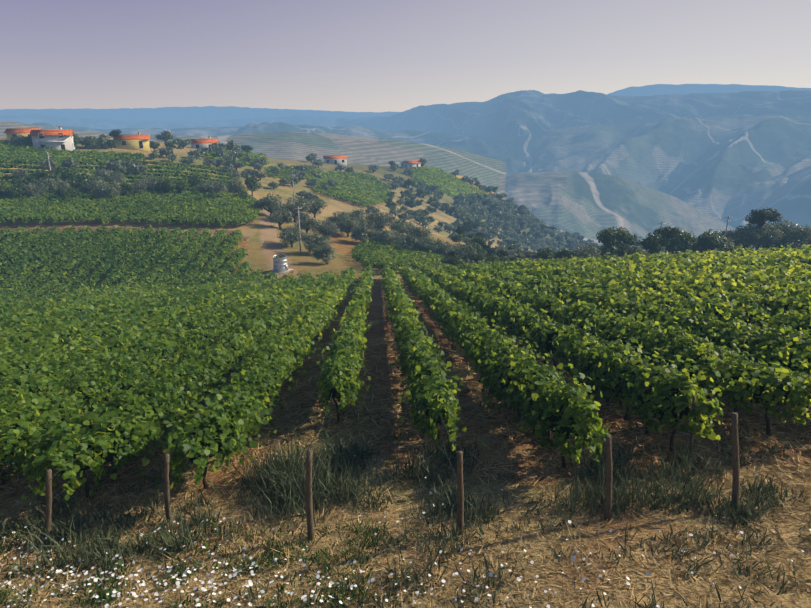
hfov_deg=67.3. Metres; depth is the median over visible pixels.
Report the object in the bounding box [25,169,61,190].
tree
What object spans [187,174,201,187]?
broadleaf tree
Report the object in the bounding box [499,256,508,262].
broadleaf tree
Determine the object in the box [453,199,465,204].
olive tree
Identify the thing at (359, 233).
olive tree
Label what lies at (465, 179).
shrub
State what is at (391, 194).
shrub
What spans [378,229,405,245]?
olive tree
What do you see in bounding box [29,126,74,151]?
white house
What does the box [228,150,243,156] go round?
olive tree
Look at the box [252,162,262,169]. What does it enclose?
olive tree
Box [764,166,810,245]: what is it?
terrain slope
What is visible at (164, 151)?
olive tree
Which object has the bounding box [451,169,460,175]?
olive tree
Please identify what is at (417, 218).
olive tree
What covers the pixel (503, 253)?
pine tree
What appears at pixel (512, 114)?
mountain terrain
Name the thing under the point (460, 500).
vineyard post
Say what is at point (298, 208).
utility pole
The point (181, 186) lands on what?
broadleaf tree
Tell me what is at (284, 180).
olive tree
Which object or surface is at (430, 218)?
shrub
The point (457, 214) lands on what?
olive tree
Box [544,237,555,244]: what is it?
olive tree
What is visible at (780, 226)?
olive tree
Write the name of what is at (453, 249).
olive tree
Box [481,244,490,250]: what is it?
pine tree
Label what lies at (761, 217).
pine tree
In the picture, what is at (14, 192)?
broadleaf tree
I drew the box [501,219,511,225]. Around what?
olive tree
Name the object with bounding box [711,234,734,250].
olive tree
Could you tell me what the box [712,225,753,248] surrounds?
olive tree
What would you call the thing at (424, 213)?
shrub
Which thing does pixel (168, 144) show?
broadleaf tree
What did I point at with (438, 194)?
olive tree
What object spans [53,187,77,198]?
broadleaf tree
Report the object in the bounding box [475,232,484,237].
pine tree
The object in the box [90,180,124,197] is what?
olive tree
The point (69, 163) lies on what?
olive tree
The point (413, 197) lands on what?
shrub
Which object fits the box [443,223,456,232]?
olive tree
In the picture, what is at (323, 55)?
sky
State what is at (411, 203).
shrub
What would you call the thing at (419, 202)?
shrub
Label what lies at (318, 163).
olive tree
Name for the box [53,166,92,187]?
tree
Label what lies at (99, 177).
broadleaf tree
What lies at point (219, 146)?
olive tree
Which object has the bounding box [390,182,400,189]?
olive tree
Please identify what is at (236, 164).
olive tree
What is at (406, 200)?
shrub
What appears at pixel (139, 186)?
olive tree
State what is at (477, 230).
olive tree
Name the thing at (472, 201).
shrub
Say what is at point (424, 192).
shrub
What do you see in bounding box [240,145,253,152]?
broadleaf tree
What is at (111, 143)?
broadleaf tree
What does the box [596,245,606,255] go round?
broadleaf tree
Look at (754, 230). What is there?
olive tree
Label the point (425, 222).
olive tree
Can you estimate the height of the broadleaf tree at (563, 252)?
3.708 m
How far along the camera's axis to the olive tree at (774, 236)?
104.30 m
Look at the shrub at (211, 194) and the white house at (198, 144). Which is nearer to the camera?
the shrub at (211, 194)
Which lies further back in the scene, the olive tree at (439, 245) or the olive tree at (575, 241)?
the olive tree at (575, 241)
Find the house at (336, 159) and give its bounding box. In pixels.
[323,155,347,165]
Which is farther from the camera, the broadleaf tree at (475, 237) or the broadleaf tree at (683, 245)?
the broadleaf tree at (475, 237)
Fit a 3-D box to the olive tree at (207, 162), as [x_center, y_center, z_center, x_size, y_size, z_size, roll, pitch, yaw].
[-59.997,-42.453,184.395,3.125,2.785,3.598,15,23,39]
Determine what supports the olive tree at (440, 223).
on the terrain ground at (260, 243)
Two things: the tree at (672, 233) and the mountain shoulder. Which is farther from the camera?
the mountain shoulder
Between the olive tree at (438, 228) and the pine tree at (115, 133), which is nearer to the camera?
the pine tree at (115, 133)
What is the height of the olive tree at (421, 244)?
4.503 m
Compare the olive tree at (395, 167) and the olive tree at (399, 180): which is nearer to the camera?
the olive tree at (399, 180)
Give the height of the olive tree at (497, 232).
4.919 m
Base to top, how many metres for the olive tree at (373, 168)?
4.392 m
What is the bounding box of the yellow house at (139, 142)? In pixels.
[113,131,149,151]
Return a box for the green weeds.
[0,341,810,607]
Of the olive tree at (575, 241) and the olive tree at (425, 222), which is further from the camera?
the olive tree at (575, 241)
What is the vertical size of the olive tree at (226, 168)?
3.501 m
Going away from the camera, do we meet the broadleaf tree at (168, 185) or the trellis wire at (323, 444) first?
the trellis wire at (323, 444)
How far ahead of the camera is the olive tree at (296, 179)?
187.14 m
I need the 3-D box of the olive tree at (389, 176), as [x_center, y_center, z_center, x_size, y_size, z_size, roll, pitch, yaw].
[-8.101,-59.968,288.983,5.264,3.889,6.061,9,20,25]
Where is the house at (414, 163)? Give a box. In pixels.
[400,160,420,167]
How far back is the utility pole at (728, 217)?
104.39 m
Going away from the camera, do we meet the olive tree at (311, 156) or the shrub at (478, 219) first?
the shrub at (478, 219)
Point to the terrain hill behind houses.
(487, 171)
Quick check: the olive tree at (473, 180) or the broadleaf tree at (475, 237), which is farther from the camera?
the olive tree at (473, 180)
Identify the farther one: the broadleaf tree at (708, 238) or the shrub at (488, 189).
the shrub at (488, 189)
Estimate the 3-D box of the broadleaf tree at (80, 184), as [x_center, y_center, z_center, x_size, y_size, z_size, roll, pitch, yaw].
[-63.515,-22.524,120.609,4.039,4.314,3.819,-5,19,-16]
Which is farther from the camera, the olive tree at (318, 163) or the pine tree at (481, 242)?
the olive tree at (318, 163)
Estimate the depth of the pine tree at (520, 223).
333.37 m
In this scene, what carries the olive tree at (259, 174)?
on the terrain ground at (260, 243)
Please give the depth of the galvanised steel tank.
81.52 m
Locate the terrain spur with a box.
[505,170,767,255]
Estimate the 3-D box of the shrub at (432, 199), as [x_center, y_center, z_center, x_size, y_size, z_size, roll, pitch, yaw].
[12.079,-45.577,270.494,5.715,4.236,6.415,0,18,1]
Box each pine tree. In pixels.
[108,129,121,136]
[455,227,465,244]
[462,221,475,227]
[462,224,472,231]
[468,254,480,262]
[473,221,482,230]
[474,238,485,245]
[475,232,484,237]
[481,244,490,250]
[499,250,508,256]
[514,228,521,234]
[517,220,525,226]
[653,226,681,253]
[745,207,782,250]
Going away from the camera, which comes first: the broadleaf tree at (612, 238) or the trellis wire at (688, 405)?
the trellis wire at (688, 405)
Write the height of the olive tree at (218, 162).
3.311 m
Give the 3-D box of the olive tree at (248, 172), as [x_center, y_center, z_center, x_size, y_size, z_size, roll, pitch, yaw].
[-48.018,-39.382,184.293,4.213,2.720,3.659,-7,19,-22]
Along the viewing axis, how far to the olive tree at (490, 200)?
331.29 m
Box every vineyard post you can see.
[44,469,52,544]
[164,454,171,522]
[306,449,313,540]
[456,451,463,534]
[604,435,611,519]
[688,396,695,461]
[731,412,739,508]
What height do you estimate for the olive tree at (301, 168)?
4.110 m
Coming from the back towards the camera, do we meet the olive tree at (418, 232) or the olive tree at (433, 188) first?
the olive tree at (433, 188)
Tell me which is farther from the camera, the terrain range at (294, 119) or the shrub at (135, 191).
the terrain range at (294, 119)
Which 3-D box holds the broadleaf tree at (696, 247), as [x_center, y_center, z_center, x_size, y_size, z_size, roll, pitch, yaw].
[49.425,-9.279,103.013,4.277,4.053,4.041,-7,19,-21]
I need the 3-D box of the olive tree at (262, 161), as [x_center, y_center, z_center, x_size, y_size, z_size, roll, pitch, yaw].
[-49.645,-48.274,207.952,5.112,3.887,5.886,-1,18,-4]
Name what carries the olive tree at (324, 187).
on the terrain ground at (260, 243)
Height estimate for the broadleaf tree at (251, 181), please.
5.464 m
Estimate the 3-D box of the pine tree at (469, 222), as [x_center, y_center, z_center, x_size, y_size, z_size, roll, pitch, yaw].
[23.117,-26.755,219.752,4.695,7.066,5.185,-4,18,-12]
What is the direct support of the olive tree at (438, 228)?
on the terrain ground at (260, 243)
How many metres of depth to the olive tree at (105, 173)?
137.51 m
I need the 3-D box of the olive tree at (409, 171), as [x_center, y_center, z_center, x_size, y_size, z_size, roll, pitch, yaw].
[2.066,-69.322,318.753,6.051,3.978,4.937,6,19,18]
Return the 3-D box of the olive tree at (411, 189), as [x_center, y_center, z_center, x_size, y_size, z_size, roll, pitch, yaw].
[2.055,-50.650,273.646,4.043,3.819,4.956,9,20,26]
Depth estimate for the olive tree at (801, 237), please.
101.40 m
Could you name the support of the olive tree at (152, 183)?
on the terrain ground at (260, 243)
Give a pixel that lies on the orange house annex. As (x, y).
(16, 132)
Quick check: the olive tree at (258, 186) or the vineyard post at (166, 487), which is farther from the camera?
the olive tree at (258, 186)
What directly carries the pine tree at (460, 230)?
on the terrain ground at (260, 243)
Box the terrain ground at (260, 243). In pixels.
[0,137,810,607]
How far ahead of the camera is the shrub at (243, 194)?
126.15 m
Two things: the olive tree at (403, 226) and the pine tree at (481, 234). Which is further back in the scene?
the pine tree at (481, 234)
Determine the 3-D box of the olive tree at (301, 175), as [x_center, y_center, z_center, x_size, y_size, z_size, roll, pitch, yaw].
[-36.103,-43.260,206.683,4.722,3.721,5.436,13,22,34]
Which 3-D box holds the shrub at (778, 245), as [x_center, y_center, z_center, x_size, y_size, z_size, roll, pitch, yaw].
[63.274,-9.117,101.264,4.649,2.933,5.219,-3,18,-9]
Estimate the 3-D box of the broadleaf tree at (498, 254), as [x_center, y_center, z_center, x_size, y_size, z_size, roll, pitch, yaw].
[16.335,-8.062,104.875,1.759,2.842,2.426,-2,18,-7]
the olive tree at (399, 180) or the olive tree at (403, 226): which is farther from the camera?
the olive tree at (399, 180)
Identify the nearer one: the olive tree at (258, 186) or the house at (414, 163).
the olive tree at (258, 186)
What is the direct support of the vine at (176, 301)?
on the terrain ground at (260, 243)
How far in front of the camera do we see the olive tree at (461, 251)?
93.71 m
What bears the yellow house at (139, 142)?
on the terrain ground at (260, 243)
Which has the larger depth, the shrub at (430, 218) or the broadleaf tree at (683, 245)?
the shrub at (430, 218)
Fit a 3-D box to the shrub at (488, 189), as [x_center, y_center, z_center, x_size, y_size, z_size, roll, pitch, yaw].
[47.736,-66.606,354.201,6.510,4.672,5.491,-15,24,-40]
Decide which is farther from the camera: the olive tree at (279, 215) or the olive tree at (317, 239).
the olive tree at (279, 215)
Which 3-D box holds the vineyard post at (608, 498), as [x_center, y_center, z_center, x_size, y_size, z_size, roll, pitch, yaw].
[3.140,2.846,9.482,0.248,1.806,0.101,-5,19,-16]
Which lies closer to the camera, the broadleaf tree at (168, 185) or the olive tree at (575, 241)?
the broadleaf tree at (168, 185)
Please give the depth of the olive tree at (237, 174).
176.54 m
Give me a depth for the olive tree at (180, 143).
204.08 m
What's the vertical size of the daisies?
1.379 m
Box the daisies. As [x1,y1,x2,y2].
[0,477,810,607]
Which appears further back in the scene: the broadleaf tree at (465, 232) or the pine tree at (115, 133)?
the broadleaf tree at (465, 232)
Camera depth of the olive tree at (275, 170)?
194.90 m
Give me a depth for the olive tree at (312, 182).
197.81 m
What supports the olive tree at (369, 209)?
on the terrain ground at (260, 243)
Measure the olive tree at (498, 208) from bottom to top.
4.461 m
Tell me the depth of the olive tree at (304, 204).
116.17 m
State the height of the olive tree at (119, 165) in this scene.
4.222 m
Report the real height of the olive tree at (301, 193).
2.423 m
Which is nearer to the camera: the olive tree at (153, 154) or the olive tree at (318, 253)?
the olive tree at (318, 253)
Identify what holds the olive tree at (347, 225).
on the terrain ground at (260, 243)
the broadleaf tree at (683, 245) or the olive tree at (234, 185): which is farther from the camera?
the olive tree at (234, 185)
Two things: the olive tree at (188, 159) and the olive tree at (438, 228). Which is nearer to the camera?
the olive tree at (188, 159)
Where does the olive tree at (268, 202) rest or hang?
on the terrain ground at (260, 243)
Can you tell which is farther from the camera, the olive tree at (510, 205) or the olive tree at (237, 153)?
the olive tree at (510, 205)
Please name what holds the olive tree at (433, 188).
on the terrain ground at (260, 243)
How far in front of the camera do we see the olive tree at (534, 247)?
304.00 m
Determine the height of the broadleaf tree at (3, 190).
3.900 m
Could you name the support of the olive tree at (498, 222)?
on the terrain ground at (260, 243)
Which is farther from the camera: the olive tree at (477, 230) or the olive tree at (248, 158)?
the olive tree at (477, 230)
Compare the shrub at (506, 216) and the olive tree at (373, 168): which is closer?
the olive tree at (373, 168)
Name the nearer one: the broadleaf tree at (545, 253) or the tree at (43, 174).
the broadleaf tree at (545, 253)
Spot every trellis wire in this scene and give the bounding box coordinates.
[312,404,334,480]
[631,381,730,421]
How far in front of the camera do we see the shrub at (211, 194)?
123.00 m
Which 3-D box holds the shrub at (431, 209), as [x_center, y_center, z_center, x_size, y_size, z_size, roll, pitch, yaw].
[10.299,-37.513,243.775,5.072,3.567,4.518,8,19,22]
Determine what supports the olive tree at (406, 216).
on the terrain ground at (260, 243)
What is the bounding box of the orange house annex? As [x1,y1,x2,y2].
[4,128,40,139]
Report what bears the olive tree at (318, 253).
on the terrain ground at (260, 243)
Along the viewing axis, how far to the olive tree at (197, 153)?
190.83 m
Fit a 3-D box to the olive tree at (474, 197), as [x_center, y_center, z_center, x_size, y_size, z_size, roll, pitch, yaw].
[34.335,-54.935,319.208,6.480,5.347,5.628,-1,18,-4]
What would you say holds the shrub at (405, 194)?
on the terrain ground at (260, 243)
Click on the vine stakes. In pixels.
(426, 303)
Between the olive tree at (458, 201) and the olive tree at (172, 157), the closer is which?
the olive tree at (172, 157)
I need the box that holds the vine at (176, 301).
[0,141,810,501]
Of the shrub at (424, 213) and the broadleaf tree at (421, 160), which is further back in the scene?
the broadleaf tree at (421, 160)
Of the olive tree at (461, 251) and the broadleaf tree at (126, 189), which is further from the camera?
the broadleaf tree at (126, 189)
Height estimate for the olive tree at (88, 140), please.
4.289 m
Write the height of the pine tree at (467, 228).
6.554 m
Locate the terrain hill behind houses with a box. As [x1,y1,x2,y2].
[0,121,505,198]
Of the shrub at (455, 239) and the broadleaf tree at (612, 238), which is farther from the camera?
the shrub at (455, 239)
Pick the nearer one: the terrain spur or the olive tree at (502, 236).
the olive tree at (502, 236)
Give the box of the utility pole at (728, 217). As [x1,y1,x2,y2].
[725,216,731,235]
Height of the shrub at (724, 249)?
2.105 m
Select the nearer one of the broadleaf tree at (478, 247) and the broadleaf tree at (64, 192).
the broadleaf tree at (478, 247)
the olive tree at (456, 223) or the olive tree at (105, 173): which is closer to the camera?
the olive tree at (105, 173)
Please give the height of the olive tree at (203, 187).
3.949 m
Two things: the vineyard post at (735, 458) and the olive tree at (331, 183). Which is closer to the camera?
the vineyard post at (735, 458)
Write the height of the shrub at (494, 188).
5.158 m
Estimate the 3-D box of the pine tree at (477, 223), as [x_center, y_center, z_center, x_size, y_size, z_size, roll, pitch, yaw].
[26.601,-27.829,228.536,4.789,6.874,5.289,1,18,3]
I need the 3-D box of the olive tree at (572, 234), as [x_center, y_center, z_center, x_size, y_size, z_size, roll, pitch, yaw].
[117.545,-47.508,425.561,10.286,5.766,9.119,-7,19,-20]
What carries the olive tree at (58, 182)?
on the terrain ground at (260, 243)
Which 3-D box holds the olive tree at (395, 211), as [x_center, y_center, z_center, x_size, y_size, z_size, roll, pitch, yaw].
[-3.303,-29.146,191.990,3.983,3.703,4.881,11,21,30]
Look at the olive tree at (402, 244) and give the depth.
103.84 m
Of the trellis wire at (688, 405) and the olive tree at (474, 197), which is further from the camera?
the olive tree at (474, 197)
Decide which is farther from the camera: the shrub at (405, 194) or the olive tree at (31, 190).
the shrub at (405, 194)
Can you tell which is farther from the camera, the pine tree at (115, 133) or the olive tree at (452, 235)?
the pine tree at (115, 133)
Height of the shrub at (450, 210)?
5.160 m
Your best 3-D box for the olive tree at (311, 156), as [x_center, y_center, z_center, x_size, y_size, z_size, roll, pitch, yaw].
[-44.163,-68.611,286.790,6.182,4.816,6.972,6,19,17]
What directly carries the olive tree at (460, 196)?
on the terrain ground at (260, 243)
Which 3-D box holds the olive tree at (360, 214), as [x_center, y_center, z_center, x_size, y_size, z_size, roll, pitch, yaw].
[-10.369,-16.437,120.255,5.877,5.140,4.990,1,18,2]
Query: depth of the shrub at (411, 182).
285.51 m
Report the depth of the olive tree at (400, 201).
230.00 m
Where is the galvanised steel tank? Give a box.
[268,253,292,273]
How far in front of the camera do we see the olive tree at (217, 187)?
128.13 m
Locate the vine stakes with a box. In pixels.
[2,245,809,391]
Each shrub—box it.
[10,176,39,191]
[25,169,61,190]
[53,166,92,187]
[128,189,142,194]
[203,191,221,199]
[233,191,249,198]
[385,191,395,197]
[385,201,396,207]
[400,190,412,197]
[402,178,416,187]
[404,198,409,204]
[407,195,415,200]
[408,200,416,206]
[416,188,431,197]
[416,199,423,205]
[419,208,428,216]
[426,197,438,203]
[426,206,436,212]
[426,216,435,221]
[439,202,448,210]
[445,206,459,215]
[450,234,463,242]
[461,176,470,181]
[465,198,477,205]
[474,218,484,226]
[483,186,492,191]
[490,186,497,192]
[497,213,511,219]
[721,246,733,251]
[771,241,801,248]
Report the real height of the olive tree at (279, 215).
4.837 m
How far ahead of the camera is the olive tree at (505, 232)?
281.07 m
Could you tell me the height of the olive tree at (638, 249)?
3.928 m
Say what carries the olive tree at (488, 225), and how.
on the terrain ground at (260, 243)
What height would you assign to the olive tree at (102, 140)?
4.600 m
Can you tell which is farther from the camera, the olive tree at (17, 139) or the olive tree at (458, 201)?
the olive tree at (458, 201)
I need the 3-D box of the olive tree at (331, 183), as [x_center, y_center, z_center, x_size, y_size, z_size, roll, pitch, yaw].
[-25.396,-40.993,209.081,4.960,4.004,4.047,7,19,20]
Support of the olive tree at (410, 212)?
on the terrain ground at (260, 243)
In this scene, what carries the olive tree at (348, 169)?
on the terrain ground at (260, 243)
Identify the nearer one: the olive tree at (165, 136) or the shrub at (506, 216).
the olive tree at (165, 136)
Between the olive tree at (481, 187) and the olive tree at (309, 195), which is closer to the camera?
the olive tree at (309, 195)
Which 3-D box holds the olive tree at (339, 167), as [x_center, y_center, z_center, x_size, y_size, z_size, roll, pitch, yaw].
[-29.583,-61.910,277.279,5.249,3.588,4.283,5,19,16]
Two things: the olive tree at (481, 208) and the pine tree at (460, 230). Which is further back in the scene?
the olive tree at (481, 208)
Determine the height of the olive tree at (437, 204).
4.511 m
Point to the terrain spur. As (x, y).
(588, 205)
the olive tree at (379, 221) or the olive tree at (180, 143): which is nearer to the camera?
the olive tree at (379, 221)
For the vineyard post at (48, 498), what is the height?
1.816 m
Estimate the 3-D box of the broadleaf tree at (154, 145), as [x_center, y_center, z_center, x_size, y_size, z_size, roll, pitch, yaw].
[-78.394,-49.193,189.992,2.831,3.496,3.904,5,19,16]
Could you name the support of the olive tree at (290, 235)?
on the terrain ground at (260, 243)
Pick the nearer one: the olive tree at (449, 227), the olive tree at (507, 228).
the olive tree at (449, 227)
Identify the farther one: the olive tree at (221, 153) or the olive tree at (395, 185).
the olive tree at (395, 185)
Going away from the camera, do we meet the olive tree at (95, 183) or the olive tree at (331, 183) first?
the olive tree at (95, 183)
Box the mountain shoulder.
[466,113,810,229]
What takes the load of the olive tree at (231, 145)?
on the terrain ground at (260, 243)
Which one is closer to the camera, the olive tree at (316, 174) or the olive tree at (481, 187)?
the olive tree at (316, 174)
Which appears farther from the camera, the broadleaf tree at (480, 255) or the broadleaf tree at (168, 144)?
the broadleaf tree at (168, 144)
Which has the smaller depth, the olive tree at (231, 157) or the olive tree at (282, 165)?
the olive tree at (231, 157)
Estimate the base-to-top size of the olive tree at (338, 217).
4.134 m
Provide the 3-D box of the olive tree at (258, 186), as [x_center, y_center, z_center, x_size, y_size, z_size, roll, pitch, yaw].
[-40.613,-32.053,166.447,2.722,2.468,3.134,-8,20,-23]
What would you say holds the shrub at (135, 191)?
on the terrain ground at (260, 243)
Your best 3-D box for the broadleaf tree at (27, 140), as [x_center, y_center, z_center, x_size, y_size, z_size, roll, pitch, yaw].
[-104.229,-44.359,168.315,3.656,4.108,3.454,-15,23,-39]
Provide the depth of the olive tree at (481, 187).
350.73 m
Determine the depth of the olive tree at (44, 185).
117.37 m
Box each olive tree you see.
[3,135,24,144]
[11,167,29,178]
[20,182,44,196]
[37,178,57,191]
[38,158,57,170]
[41,177,71,194]
[61,157,80,168]
[76,135,97,148]
[76,177,106,193]
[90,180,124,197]
[94,134,109,148]
[94,168,114,181]
[104,159,134,171]
[110,172,125,182]
[124,160,147,174]
[129,181,146,192]
[138,176,166,190]
[148,150,158,158]
[155,130,173,141]
[158,146,174,157]
[166,153,176,161]
[172,138,191,148]
[178,155,195,163]
[187,149,204,158]
[193,181,215,192]
[202,146,214,152]
[202,159,212,165]
[209,181,226,192]
[210,159,226,166]
[211,142,226,151]
[211,149,226,156]
[215,164,234,173]
[221,155,237,162]
[225,178,245,192]
[226,140,239,150]
[227,160,244,169]
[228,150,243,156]
[230,170,245,178]
[241,154,252,164]
[241,169,252,176]
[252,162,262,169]
[252,170,266,179]
[253,157,267,164]
[253,192,284,215]
[256,182,261,190]
[265,167,281,174]
[266,204,293,228]
[268,182,278,188]
[274,197,314,222]
[276,163,290,169]
[276,225,302,246]
[278,177,289,185]
[286,170,298,174]
[288,176,299,186]
[293,165,308,171]
[294,171,306,180]
[294,213,319,232]
[296,190,306,197]
[298,232,331,253]
[304,192,318,199]
[305,153,316,162]
[305,179,318,185]
[305,197,327,217]
[310,218,339,236]
[312,159,323,166]
[312,244,336,263]
[313,172,322,177]
[316,183,328,190]
[325,179,337,186]
[326,211,349,224]
[332,215,360,236]
[335,164,345,170]
[344,166,354,171]
[346,209,367,225]
[350,224,368,241]
[362,211,395,230]
[365,205,380,213]
[365,228,389,241]
[368,165,378,172]
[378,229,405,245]
[383,173,393,180]
[389,164,398,170]
[389,206,402,216]
[389,218,414,233]
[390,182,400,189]
[393,176,404,184]
[395,233,418,250]
[396,198,404,205]
[397,212,412,219]
[404,168,413,174]
[405,187,414,193]
[406,209,420,217]
[406,224,435,242]
[411,235,435,251]
[413,215,427,223]
[420,218,430,227]
[423,238,453,256]
[426,184,439,193]
[429,201,441,209]
[433,190,444,198]
[434,225,443,231]
[437,221,446,226]
[438,243,462,257]
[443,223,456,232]
[448,232,456,238]
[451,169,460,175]
[451,219,462,226]
[452,211,461,217]
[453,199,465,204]
[454,192,465,199]
[454,243,476,260]
[461,235,470,243]
[466,194,476,199]
[468,177,477,183]
[469,227,482,232]
[477,184,486,189]
[477,205,487,211]
[481,197,493,204]
[484,222,493,229]
[484,232,494,240]
[486,228,500,235]
[492,220,504,226]
[495,206,503,210]
[498,201,514,208]
[499,234,507,240]
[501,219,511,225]
[501,230,509,235]
[502,225,511,230]
[530,245,538,250]
[543,228,551,233]
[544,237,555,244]
[567,244,603,257]
[569,232,579,237]
[569,239,579,242]
[624,244,649,255]
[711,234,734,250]
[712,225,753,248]
[728,224,767,248]
[747,229,787,248]
[758,220,809,243]
[786,225,810,245]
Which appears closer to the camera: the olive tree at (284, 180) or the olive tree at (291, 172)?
the olive tree at (284, 180)
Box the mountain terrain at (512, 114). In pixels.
[336,90,810,174]
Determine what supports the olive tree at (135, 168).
on the terrain ground at (260, 243)
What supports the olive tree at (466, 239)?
on the terrain ground at (260, 243)
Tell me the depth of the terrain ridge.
9566.68 m
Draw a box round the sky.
[0,0,810,111]
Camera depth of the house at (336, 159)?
296.82 m
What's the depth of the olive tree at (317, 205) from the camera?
125.63 m
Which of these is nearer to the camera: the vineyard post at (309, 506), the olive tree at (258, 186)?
the vineyard post at (309, 506)
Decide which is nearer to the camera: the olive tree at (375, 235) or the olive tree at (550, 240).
the olive tree at (375, 235)
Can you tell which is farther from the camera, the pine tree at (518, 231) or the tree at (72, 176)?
the pine tree at (518, 231)
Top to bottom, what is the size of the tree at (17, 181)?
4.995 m
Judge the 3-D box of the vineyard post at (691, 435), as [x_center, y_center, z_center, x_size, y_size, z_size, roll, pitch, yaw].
[5.380,2.516,11.493,0.323,1.806,0.069,-15,23,-38]
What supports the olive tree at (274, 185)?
on the terrain ground at (260, 243)
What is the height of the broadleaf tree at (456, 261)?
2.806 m
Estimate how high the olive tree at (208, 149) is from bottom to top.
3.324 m
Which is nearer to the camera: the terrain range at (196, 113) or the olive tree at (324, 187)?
the olive tree at (324, 187)
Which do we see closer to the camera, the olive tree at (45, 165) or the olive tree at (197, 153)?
the olive tree at (45, 165)
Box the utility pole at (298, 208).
[296,206,301,251]
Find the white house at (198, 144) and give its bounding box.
[190,136,217,149]
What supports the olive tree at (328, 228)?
on the terrain ground at (260, 243)
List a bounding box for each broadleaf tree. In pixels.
[0,184,9,196]
[6,185,24,198]
[20,136,32,145]
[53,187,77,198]
[73,136,79,149]
[74,179,91,193]
[92,176,104,183]
[107,139,116,148]
[118,182,133,195]
[150,141,159,149]
[158,178,175,192]
[164,141,175,147]
[174,181,188,192]
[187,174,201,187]
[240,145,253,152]
[244,175,258,195]
[419,158,426,166]
[445,255,464,266]
[458,227,469,237]
[468,242,485,252]
[470,236,485,241]
[475,252,484,260]
[485,255,499,263]
[496,249,502,258]
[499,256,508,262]
[536,247,554,260]
[553,248,573,258]
[596,226,642,256]
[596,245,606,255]
[638,230,670,254]
[660,228,693,253]
[668,231,697,253]
[689,237,710,252]
[695,229,725,250]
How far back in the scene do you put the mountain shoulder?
2347.65 m
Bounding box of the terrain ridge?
[607,84,810,95]
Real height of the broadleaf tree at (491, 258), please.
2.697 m
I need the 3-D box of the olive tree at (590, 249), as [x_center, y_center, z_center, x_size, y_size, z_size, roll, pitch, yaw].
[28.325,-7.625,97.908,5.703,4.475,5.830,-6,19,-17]
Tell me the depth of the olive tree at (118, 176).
137.85 m
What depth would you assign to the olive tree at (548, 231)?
351.84 m
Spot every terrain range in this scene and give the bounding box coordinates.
[0,106,400,121]
[0,113,387,128]
[30,122,525,175]
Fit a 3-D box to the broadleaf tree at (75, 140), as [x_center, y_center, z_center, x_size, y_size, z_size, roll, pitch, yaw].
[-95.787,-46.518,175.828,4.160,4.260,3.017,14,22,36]
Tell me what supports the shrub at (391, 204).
on the terrain ground at (260, 243)
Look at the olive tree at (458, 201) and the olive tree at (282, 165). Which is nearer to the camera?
the olive tree at (282, 165)
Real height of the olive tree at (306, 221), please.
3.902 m
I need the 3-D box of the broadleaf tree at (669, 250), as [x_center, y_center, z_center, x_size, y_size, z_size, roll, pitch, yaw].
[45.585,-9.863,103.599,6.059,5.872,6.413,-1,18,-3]
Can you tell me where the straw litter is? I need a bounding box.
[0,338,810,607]
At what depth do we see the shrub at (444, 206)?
265.27 m
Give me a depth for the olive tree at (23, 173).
130.43 m
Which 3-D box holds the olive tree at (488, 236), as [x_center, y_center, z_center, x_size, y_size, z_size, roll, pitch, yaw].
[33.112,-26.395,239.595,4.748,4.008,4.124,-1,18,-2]

